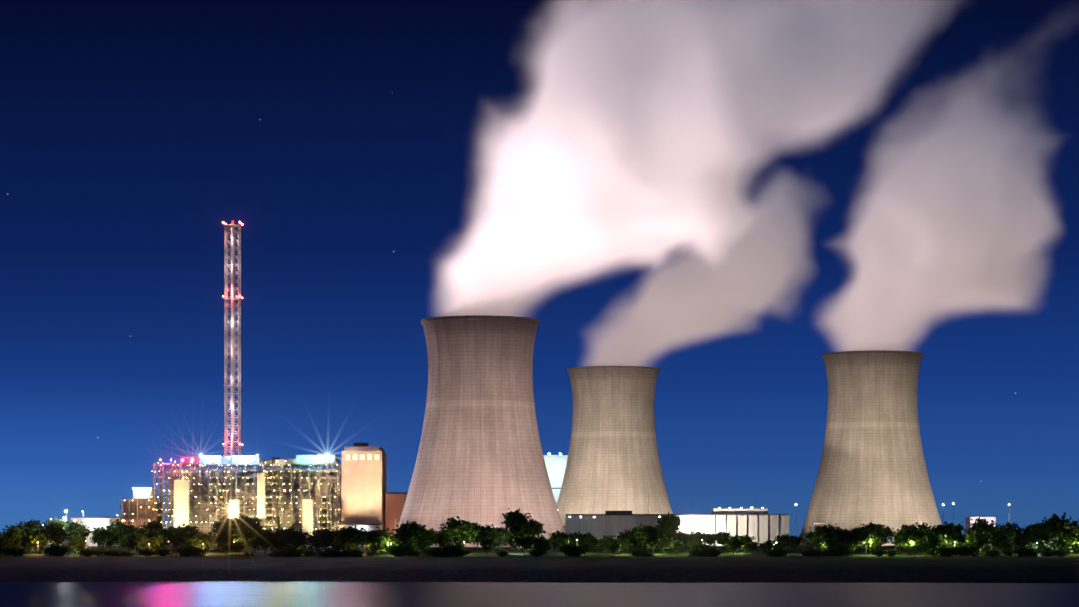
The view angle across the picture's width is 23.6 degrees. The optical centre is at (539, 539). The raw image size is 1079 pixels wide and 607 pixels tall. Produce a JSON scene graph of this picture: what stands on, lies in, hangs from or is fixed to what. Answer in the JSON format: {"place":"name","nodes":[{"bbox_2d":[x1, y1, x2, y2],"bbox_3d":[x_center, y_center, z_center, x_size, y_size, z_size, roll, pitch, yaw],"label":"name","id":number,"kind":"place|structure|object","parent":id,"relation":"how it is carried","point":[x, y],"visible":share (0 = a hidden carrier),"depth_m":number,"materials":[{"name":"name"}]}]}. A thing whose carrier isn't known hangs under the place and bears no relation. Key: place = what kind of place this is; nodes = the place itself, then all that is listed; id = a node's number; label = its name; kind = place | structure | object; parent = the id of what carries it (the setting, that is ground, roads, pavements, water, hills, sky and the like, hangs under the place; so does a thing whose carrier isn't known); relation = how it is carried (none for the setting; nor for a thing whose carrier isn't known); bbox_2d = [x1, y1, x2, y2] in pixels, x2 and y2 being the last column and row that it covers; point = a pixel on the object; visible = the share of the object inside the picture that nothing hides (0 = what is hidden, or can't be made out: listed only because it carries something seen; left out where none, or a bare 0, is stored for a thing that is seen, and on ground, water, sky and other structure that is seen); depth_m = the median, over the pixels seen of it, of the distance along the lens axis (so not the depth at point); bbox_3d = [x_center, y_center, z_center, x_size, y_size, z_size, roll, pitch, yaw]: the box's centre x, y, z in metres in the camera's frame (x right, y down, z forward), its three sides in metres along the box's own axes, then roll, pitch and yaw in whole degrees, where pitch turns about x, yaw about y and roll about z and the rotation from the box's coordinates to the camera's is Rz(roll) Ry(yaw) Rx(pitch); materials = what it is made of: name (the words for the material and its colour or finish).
{"place":"outdoors","nodes":[
{"label":"outdoors","id":0,"kind":"place"},
{"bbox_2d":[39,488,161,545],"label":"plant buildings","id":1,"kind":"structure","parent":0,"point":[137,512],"depth_m":1833.22,"materials":[{"name":"beige concrete"}]},
{"bbox_2d":[0,540,1078,582],"bbox_3d":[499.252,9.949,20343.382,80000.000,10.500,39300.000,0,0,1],"label":"ground","id":2,"kind":"structure","parent":0,"point":[597,564],"depth_m":813.98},
{"bbox_2d":[0,527,25,546],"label":"tree","id":3,"kind":"object","parent":2,"relation":"on","point":[15,535],"visible":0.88,"depth_m":1287.09,"materials":[{"name":"green plant"}]},
{"bbox_2d":[0,545,29,555],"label":"bush","id":4,"kind":"object","parent":2,"relation":"on","point":[14,550],"visible":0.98,"depth_m":1258.32,"materials":[{"name":"green plant"}]},
{"bbox_2d":[21,528,55,552],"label":"tree","id":5,"kind":"object","parent":2,"relation":"on","point":[35,537],"visible":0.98,"depth_m":1289.23,"materials":[{"name":"green plant"}]},
{"bbox_2d":[41,546,67,556],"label":"bush","id":6,"kind":"object","parent":2,"relation":"on","point":[50,552],"visible":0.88,"depth_m":1255.51,"materials":[{"name":"green plant"}]},
{"bbox_2d":[43,517,70,545],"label":"tree","id":7,"kind":"object","parent":2,"relation":"on","point":[54,529],"visible":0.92,"depth_m":1297.77,"materials":[{"name":"green plant"}]},
{"bbox_2d":[47,543,75,555],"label":"bush","id":8,"kind":"object","parent":2,"relation":"on","point":[66,548],"visible":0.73,"depth_m":1256.91,"materials":[{"name":"green plant"}]},
{"bbox_2d":[61,521,86,550],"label":"tree","id":9,"kind":"object","parent":2,"relation":"on","point":[72,533],"visible":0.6,"depth_m":1320.73,"materials":[{"name":"green plant"}]},
{"bbox_2d":[61,520,90,541],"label":"tree","id":10,"kind":"object","parent":2,"relation":"on","point":[85,529],"visible":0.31,"depth_m":1323.12,"materials":[{"name":"green plant"}]},
{"bbox_2d":[70,534,88,552],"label":"tree","id":11,"kind":"object","parent":2,"relation":"on","point":[77,538],"visible":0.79,"depth_m":1283.77,"materials":[{"name":"green plant"}]},
{"bbox_2d":[74,547,104,556],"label":"bush","id":12,"kind":"object","parent":2,"relation":"on","point":[88,552],"visible":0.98,"depth_m":1253.62,"materials":[{"name":"green plant"}]},
{"bbox_2d":[88,527,112,547],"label":"tree","id":13,"kind":"object","parent":2,"relation":"on","point":[98,532],"visible":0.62,"depth_m":1310.48,"materials":[{"name":"green plant"}]},
{"bbox_2d":[96,530,115,550],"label":"tree","id":14,"kind":"object","parent":2,"relation":"on","point":[108,539],"visible":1,"depth_m":1309.62,"materials":[{"name":"green plant"}]},
{"bbox_2d":[106,518,137,548],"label":"tree","id":15,"kind":"object","parent":2,"relation":"on","point":[118,528],"visible":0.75,"depth_m":1314.89,"materials":[{"name":"green plant"}]},
{"bbox_2d":[112,531,135,550],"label":"tree","id":16,"kind":"object","parent":2,"relation":"on","point":[125,540],"visible":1,"depth_m":1304.46,"materials":[{"name":"green plant"}]},
{"bbox_2d":[132,527,151,549],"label":"tree","id":17,"kind":"object","parent":2,"relation":"on","point":[138,532],"visible":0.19,"depth_m":1280.59,"materials":[{"name":"green plant"}]},
{"bbox_2d":[135,548,155,556],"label":"bush","id":18,"kind":"object","parent":2,"relation":"on","point":[148,552],"visible":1,"depth_m":1250.14,"materials":[{"name":"green plant"}]},
{"bbox_2d":[134,529,168,548],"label":"tree","id":19,"kind":"object","parent":2,"relation":"on","point":[154,539],"visible":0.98,"depth_m":1273.76,"materials":[{"name":"green plant"}]},
{"bbox_2d":[140,520,167,537],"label":"tree","id":20,"kind":"object","parent":2,"relation":"on","point":[155,525],"visible":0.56,"depth_m":1331.27,"materials":[{"name":"green plant"}]},
{"bbox_2d":[151,547,175,555],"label":"bush","id":21,"kind":"object","parent":2,"relation":"on","point":[163,551],"visible":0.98,"depth_m":1256.71,"materials":[{"name":"green plant"}]},
{"bbox_2d":[166,527,185,546],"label":"tree","id":22,"kind":"object","parent":2,"relation":"on","point":[173,535],"visible":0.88,"depth_m":1315.33,"materials":[{"name":"green plant"}]},
{"bbox_2d":[171,545,199,556],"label":"bush","id":23,"kind":"object","parent":2,"relation":"on","point":[187,551],"visible":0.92,"depth_m":1250.46,"materials":[{"name":"green plant"}]},
{"bbox_2d":[176,523,198,545],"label":"tree","id":24,"kind":"object","parent":2,"relation":"on","point":[186,528],"visible":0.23,"depth_m":1319.14,"materials":[{"name":"green plant"}]},
{"bbox_2d":[187,532,217,552],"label":"tree","id":25,"kind":"object","parent":2,"relation":"on","point":[198,541],"visible":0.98,"depth_m":1290.84,"materials":[{"name":"green plant"}]},
{"bbox_2d":[208,517,239,547],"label":"tree","id":26,"kind":"object","parent":2,"relation":"on","point":[222,527],"visible":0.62,"depth_m":1327.48,"materials":[{"name":"green plant"}]},
{"bbox_2d":[222,220,242,468],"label":"chimney stack","id":27,"kind":"object","parent":2,"relation":"on","point":[232,225],"visible":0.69,"depth_m":1925.93,"materials":[{"name":"grey paint"}]},
{"bbox_2d":[226,514,264,552],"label":"tree","id":28,"kind":"object","parent":2,"relation":"on","point":[244,527],"visible":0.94,"depth_m":1291.31,"materials":[{"name":"green plant"}]},
{"bbox_2d":[151,454,340,545],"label":"boiler house","id":29,"kind":"structure","parent":2,"relation":"on","point":[308,500],"depth_m":1832.14,"materials":[{"name":"grey metal"}]},
{"bbox_2d":[245,536,262,553],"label":"tree","id":30,"kind":"object","parent":2,"relation":"on","point":[253,543],"visible":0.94,"depth_m":1284.51,"materials":[{"name":"green plant"}]},
{"bbox_2d":[252,530,281,553],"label":"tree","id":31,"kind":"object","parent":2,"relation":"on","point":[265,537],"visible":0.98,"depth_m":1286.42,"materials":[{"name":"green plant"}]},
{"bbox_2d":[270,545,304,556],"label":"bush","id":32,"kind":"object","parent":2,"relation":"on","point":[292,551],"visible":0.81,"depth_m":1254.27,"materials":[{"name":"green plant"}]},
{"bbox_2d":[277,526,305,546],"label":"tree","id":33,"kind":"object","parent":2,"relation":"on","point":[289,535],"visible":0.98,"depth_m":1311.18,"materials":[{"name":"green plant"}]},
{"bbox_2d":[291,539,309,550],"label":"tree","id":34,"kind":"object","parent":2,"relation":"on","point":[297,543],"visible":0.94,"depth_m":1269.46,"materials":[{"name":"green plant"}]},
{"bbox_2d":[311,527,339,549],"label":"tree","id":35,"kind":"object","parent":2,"relation":"on","point":[325,537],"visible":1,"depth_m":1267.04,"materials":[{"name":"green plant"}]},
{"bbox_2d":[316,547,344,556],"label":"bush","id":36,"kind":"object","parent":2,"relation":"on","point":[332,552],"visible":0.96,"depth_m":1250.91,"materials":[{"name":"green plant"}]},
{"bbox_2d":[336,536,358,549],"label":"tree","id":37,"kind":"object","parent":2,"relation":"on","point":[350,542],"visible":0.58,"depth_m":1285.62,"materials":[{"name":"green plant"}]},
{"bbox_2d":[336,524,363,537],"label":"tree","id":38,"kind":"object","parent":2,"relation":"on","point":[352,531],"visible":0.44,"depth_m":1333.63,"materials":[{"name":"green plant"}]},
{"bbox_2d":[338,443,407,545],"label":"building","id":39,"kind":"structure","parent":2,"relation":"on","point":[369,501],"depth_m":1835.46,"materials":[{"name":"beige concrete"}]},
{"bbox_2d":[362,526,392,554],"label":"tree","id":40,"kind":"object","parent":2,"relation":"on","point":[378,538],"visible":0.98,"depth_m":1262.39,"materials":[{"name":"green plant"}]},
{"bbox_2d":[387,544,416,556],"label":"bush","id":41,"kind":"object","parent":2,"relation":"on","point":[398,550],"visible":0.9,"depth_m":1245.87,"materials":[{"name":"green plant"}]},
{"bbox_2d":[391,521,434,550],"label":"tree","id":42,"kind":"object","parent":2,"relation":"on","point":[405,533],"visible":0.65,"depth_m":1294.05,"materials":[{"name":"green plant"}]},
{"bbox_2d":[409,535,428,555],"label":"tree","id":43,"kind":"object","parent":2,"relation":"on","point":[418,542],"visible":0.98,"depth_m":1262.31,"materials":[{"name":"green plant"}]},
{"bbox_2d":[433,545,458,556],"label":"bush","id":44,"kind":"object","parent":2,"relation":"on","point":[442,549],"visible":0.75,"depth_m":1247.39,"materials":[{"name":"green plant"}]},
{"bbox_2d":[431,516,486,545],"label":"tree","id":45,"kind":"object","parent":2,"relation":"on","point":[466,530],"visible":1,"depth_m":1286.36,"materials":[{"name":"green plant"}]},
{"bbox_2d":[395,315,569,546],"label":"cooling tower","id":46,"kind":"structure","parent":2,"relation":"on","point":[480,460],"depth_m":1678.98,"materials":[{"name":"grey concrete"}]},
{"bbox_2d":[479,535,494,554],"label":"tree","id":47,"kind":"object","parent":2,"relation":"on","point":[486,543],"visible":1,"depth_m":1264.93,"materials":[{"name":"green plant"}]},
{"bbox_2d":[478,524,500,551],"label":"tree","id":48,"kind":"object","parent":2,"relation":"on","point":[488,529],"visible":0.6,"depth_m":1298.26,"materials":[{"name":"green plant"}]},
{"bbox_2d":[491,527,513,551],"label":"tree","id":49,"kind":"object","parent":2,"relation":"on","point":[500,537],"visible":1,"depth_m":1293.29,"materials":[{"name":"green plant"}]},
{"bbox_2d":[501,508,531,549],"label":"tree","id":50,"kind":"object","parent":2,"relation":"on","point":[511,517],"visible":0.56,"depth_m":1322.17,"materials":[{"name":"green plant"}]},
{"bbox_2d":[510,534,535,553],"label":"tree","id":51,"kind":"object","parent":2,"relation":"on","point":[524,542],"visible":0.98,"depth_m":1273.26,"materials":[{"name":"green plant"}]},
{"bbox_2d":[509,517,545,537],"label":"tree","id":52,"kind":"object","parent":2,"relation":"on","point":[530,527],"visible":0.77,"depth_m":1312.24,"materials":[{"name":"green plant"}]},
{"bbox_2d":[530,535,557,554],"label":"tree","id":53,"kind":"object","parent":2,"relation":"on","point":[541,542],"visible":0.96,"depth_m":1267.65,"materials":[{"name":"green plant"}]},
{"bbox_2d":[561,546,586,556],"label":"bush","id":54,"kind":"object","parent":2,"relation":"on","point":[576,551],"visible":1,"depth_m":1245.78,"materials":[{"name":"green plant"}]},
{"bbox_2d":[567,531,584,544],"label":"tree","id":55,"kind":"object","parent":2,"relation":"on","point":[575,537],"visible":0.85,"depth_m":1314.24,"materials":[{"name":"green plant"}]},
{"bbox_2d":[597,534,620,552],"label":"tree","id":56,"kind":"object","parent":2,"relation":"on","point":[607,542],"visible":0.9,"depth_m":1292.43,"materials":[{"name":"green plant"}]},
{"bbox_2d":[550,366,672,535],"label":"cooling tower","id":57,"kind":"structure","parent":2,"relation":"on","point":[613,462],"depth_m":2165.13,"materials":[{"name":"grey concrete"}]},
{"bbox_2d":[627,523,647,551],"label":"tree","id":58,"kind":"object","parent":2,"relation":"on","point":[634,535],"visible":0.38,"depth_m":1303.65,"materials":[{"name":"green plant"}]},
{"bbox_2d":[636,526,665,552],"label":"tree","id":59,"kind":"object","parent":2,"relation":"on","point":[652,534],"visible":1,"depth_m":1261.80,"materials":[{"name":"green plant"}]},
{"bbox_2d":[655,512,684,546],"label":"tree","id":60,"kind":"object","parent":2,"relation":"on","point":[668,524],"visible":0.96,"depth_m":1313.85,"materials":[{"name":"green plant"}]},
{"bbox_2d":[668,539,684,553],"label":"tree","id":61,"kind":"object","parent":2,"relation":"on","point":[676,545],"visible":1,"depth_m":1277.24,"materials":[{"name":"green plant"}]},
{"bbox_2d":[565,495,789,545],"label":"industrial building","id":62,"kind":"structure","parent":2,"relation":"on","point":[760,525],"depth_m":1897.33,"materials":[{"name":"white metal"}]},
{"bbox_2d":[688,529,712,543],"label":"tree","id":63,"kind":"object","parent":2,"relation":"on","point":[700,536],"visible":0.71,"depth_m":1316.91,"materials":[{"name":"green plant"}]},
{"bbox_2d":[694,545,717,556],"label":"bush","id":64,"kind":"object","parent":2,"relation":"on","point":[707,550],"visible":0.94,"depth_m":1246.18,"materials":[{"name":"green plant"}]},
{"bbox_2d":[713,531,731,549],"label":"tree","id":65,"kind":"object","parent":2,"relation":"on","point":[723,537],"visible":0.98,"depth_m":1316.81,"materials":[{"name":"green plant"}]},
{"bbox_2d":[724,536,745,554],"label":"tree","id":66,"kind":"object","parent":2,"relation":"on","point":[734,545],"visible":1,"depth_m":1267.91,"materials":[{"name":"green plant"}]},
{"bbox_2d":[763,548,787,556],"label":"bush","id":67,"kind":"object","parent":2,"relation":"on","point":[778,552],"visible":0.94,"depth_m":1241.74,"materials":[{"name":"green plant"}]},
{"bbox_2d":[774,533,794,547],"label":"tree","id":68,"kind":"object","parent":2,"relation":"on","point":[787,539],"visible":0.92,"depth_m":1308.79,"materials":[{"name":"green plant"}]},
{"bbox_2d":[800,548,826,556],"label":"bush","id":69,"kind":"object","parent":2,"relation":"on","point":[813,552],"visible":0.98,"depth_m":1247.21,"materials":[{"name":"green plant"}]},
{"bbox_2d":[803,530,838,549],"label":"tree","id":70,"kind":"object","parent":2,"relation":"on","point":[815,541],"visible":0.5,"depth_m":1279.93,"materials":[{"name":"green plant"}]},
{"bbox_2d":[814,524,835,534],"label":"tree","id":71,"kind":"object","parent":2,"relation":"on","point":[825,529],"visible":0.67,"depth_m":1317.56,"materials":[{"name":"green plant"}]},
{"bbox_2d":[818,536,845,548],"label":"tree","id":72,"kind":"object","parent":2,"relation":"on","point":[828,542],"visible":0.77,"depth_m":1262.33,"materials":[{"name":"green plant"}]},
{"bbox_2d":[825,545,853,556],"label":"bush","id":73,"kind":"object","parent":2,"relation":"on","point":[837,551],"visible":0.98,"depth_m":1244.80,"materials":[{"name":"green plant"}]},
{"bbox_2d":[832,528,857,545],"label":"tree","id":74,"kind":"object","parent":2,"relation":"on","point":[843,535],"visible":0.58,"depth_m":1284.99,"materials":[{"name":"green plant"}]},
{"bbox_2d":[853,527,881,552],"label":"tree","id":75,"kind":"object","parent":2,"relation":"on","point":[866,537],"visible":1,"depth_m":1262.94,"materials":[{"name":"green plant"}]},
{"bbox_2d":[796,350,941,545],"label":"cooling tower","id":76,"kind":"structure","parent":2,"relation":"on","point":[872,468],"depth_m":1989.45,"materials":[{"name":"grey concrete"}]},
{"bbox_2d":[870,525,893,548],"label":"tree","id":77,"kind":"object","parent":2,"relation":"on","point":[882,532],"visible":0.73,"depth_m":1299.79,"materials":[{"name":"green plant"}]},
{"bbox_2d":[892,526,931,554],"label":"tree","id":78,"kind":"object","parent":2,"relation":"on","point":[905,539],"visible":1,"depth_m":1261.51,"materials":[{"name":"green plant"}]},
{"bbox_2d":[912,522,936,551],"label":"tree","id":79,"kind":"object","parent":2,"relation":"on","point":[925,529],"visible":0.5,"depth_m":1298.41,"materials":[{"name":"green plant"}]},
{"bbox_2d":[926,531,946,549],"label":"tree","id":80,"kind":"object","parent":2,"relation":"on","point":[936,539],"visible":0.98,"depth_m":1273.17,"materials":[{"name":"green plant"}]},
{"bbox_2d":[930,545,961,556],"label":"bush","id":81,"kind":"object","parent":2,"relation":"on","point":[944,551],"visible":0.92,"depth_m":1241.02,"materials":[{"name":"green plant"}]},
{"bbox_2d":[935,521,963,536],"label":"tree","id":82,"kind":"object","parent":2,"relation":"on","point":[948,528],"visible":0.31,"depth_m":1306.57,"materials":[{"name":"green plant"}]},
{"bbox_2d":[936,523,965,541],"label":"tree","id":83,"kind":"object","parent":2,"relation":"on","point":[956,534],"visible":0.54,"depth_m":1303.18,"materials":[{"name":"green plant"}]},
{"bbox_2d":[941,535,963,547],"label":"tree","id":84,"kind":"object","parent":2,"relation":"on","point":[950,540],"visible":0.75,"depth_m":1282.34,"materials":[{"name":"green plant"}]},
{"bbox_2d":[952,544,983,556],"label":"bush","id":85,"kind":"object","parent":2,"relation":"on","point":[968,550],"visible":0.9,"depth_m":1238.42,"materials":[{"name":"green plant"}]},
{"bbox_2d":[963,526,989,552],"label":"tree","id":86,"kind":"object","parent":2,"relation":"on","point":[977,538],"visible":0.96,"depth_m":1274.16,"materials":[{"name":"green plant"}]},
{"bbox_2d":[964,516,997,550],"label":"tree","id":87,"kind":"object","parent":2,"relation":"on","point":[982,523],"visible":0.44,"depth_m":1312.15,"materials":[{"name":"green plant"}]},
{"bbox_2d":[987,528,1010,551],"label":"tree","id":88,"kind":"object","parent":2,"relation":"on","point":[993,535],"visible":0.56,"depth_m":1272.70,"materials":[{"name":"green plant"}]},
{"bbox_2d":[987,524,1016,549],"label":"tree","id":89,"kind":"object","parent":2,"relation":"on","point":[1012,534],"visible":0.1,"depth_m":1300.03,"materials":[{"name":"green plant"}]},
{"bbox_2d":[998,539,1017,551],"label":"tree","id":90,"kind":"object","parent":2,"relation":"on","point":[1007,545],"visible":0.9,"depth_m":1262.91,"materials":[{"name":"green plant"}]},
{"bbox_2d":[999,522,1021,548],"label":"tree","id":91,"kind":"object","parent":2,"relation":"on","point":[1012,525],"visible":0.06,"depth_m":1320.92,"materials":[{"name":"green plant"}]},
{"bbox_2d":[1008,546,1040,556],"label":"bush","id":92,"kind":"object","parent":2,"relation":"on","point":[1024,551],"visible":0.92,"depth_m":1241.74,"materials":[{"name":"green plant"}]},
{"bbox_2d":[1014,531,1041,548],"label":"tree","id":93,"kind":"object","parent":2,"relation":"on","point":[1023,538],"visible":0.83,"depth_m":1307.07,"materials":[{"name":"green plant"}]},
{"bbox_2d":[1030,524,1052,549],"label":"tree","id":94,"kind":"object","parent":2,"relation":"on","point":[1042,533],"visible":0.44,"depth_m":1310.62,"materials":[{"name":"green plant"}]},
{"bbox_2d":[1031,512,1076,544],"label":"tree","id":95,"kind":"object","parent":2,"relation":"on","point":[1054,522],"visible":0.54,"depth_m":1307.05,"materials":[{"name":"green plant"}]},
{"bbox_2d":[1042,536,1072,552],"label":"tree","id":96,"kind":"object","parent":2,"relation":"on","point":[1056,544],"visible":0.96,"depth_m":1263.54,"materials":[{"name":"green plant"}]},
{"bbox_2d":[1047,530,1078,551],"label":"tree","id":97,"kind":"object","parent":2,"relation":"on","point":[1066,536],"visible":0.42,"depth_m":1268.67,"materials":[{"name":"green plant"}]},
{"bbox_2d":[1059,519,1078,553],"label":"tree","id":98,"kind":"object","parent":2,"relation":"on","point":[1074,527],"visible":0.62,"depth_m":1271.84,"materials":[{"name":"green plant"}]},
{"bbox_2d":[0,581,1078,606],"bbox_3d":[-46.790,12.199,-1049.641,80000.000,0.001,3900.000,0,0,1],"label":"water","id":99,"kind":"structure","parent":0,"point":[259,594],"depth_m":572.05,"materials":[{"name":"blue liquid"}]},
{"bbox_2d":[0,0,1078,539],"label":"sky","id":100,"kind":"structure","parent":0,"point":[724,198],"materials":[{"name":"blue"}]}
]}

